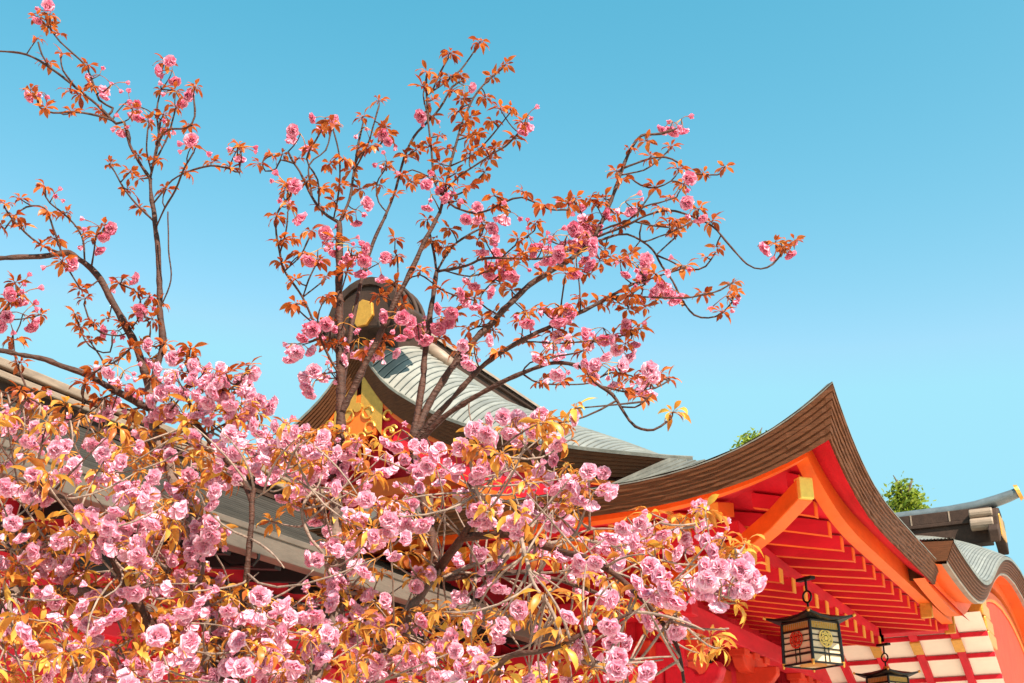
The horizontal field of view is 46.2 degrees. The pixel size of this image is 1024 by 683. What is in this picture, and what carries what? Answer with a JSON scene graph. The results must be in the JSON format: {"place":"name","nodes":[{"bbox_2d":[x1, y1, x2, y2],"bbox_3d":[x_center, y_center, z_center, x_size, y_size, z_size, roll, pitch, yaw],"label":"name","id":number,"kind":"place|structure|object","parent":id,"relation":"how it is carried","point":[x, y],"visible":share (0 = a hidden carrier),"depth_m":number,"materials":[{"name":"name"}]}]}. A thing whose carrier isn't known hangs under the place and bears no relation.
{"place":"outdoors","nodes":[
{"label":"outdoors","id":0,"kind":"place"},
{"bbox_2d":[0,357,573,682],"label":"side wing","id":1,"kind":"structure","parent":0,"point":[289,546],"depth_m":9.49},
{"bbox_2d":[0,0,1023,575],"label":"sky","id":2,"kind":"structure","parent":0,"point":[886,135],"materials":[{"name":"blue"}]},
{"label":"ground","id":3,"kind":"structure","parent":0,"visible":0},
{"bbox_2d":[0,0,805,682],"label":"cherry tree","id":4,"kind":"object","parent":3,"relation":"on","point":[224,652],"visible":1,"depth_m":3.02,"materials":[{"name":"pink plant"}]},
{"bbox_2d":[273,277,1023,682],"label":"shrine hall","id":5,"kind":"structure","parent":3,"relation":"on","point":[935,595],"depth_m":12.84,"materials":[{"name":"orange wood"}]},
{"bbox_2d":[763,575,855,671],"bbox_3d":[2.845,2.686,11.474,0.634,0.861,0.633,13,-26,-28],"label":"hanging lantern","id":6,"kind":"object","parent":5,"relation":"hanging from","point":[811,639],"visible":1,"depth_m":11.29,"materials":[{"name":"black metal"}]},
{"bbox_2d":[853,642,920,682],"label":"hanging lantern","id":7,"kind":"object","parent":5,"relation":"hanging from","point":[886,674],"visible":1,"depth_m":14.61,"materials":[{"name":"black metal"}]},
{"bbox_2d":[730,427,766,449],"bbox_3d":[7.331,8.848,33.816,5.740,13.492,5.057,-12,-26,25],"label":"green tree","id":8,"kind":"object","parent":3,"relation":"on","point":[748,438],"visible":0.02,"depth_m":36.03,"materials":[{"name":"green plant"}]},
{"bbox_2d":[881,471,935,512],"bbox_3d":[11.202,9.092,32.065,5.091,11.680,4.131,-3,-23,6],"label":"green tree","id":9,"kind":"object","parent":3,"relation":"on","point":[907,499],"visible":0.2,"depth_m":33.88,"materials":[{"name":"green plant"}]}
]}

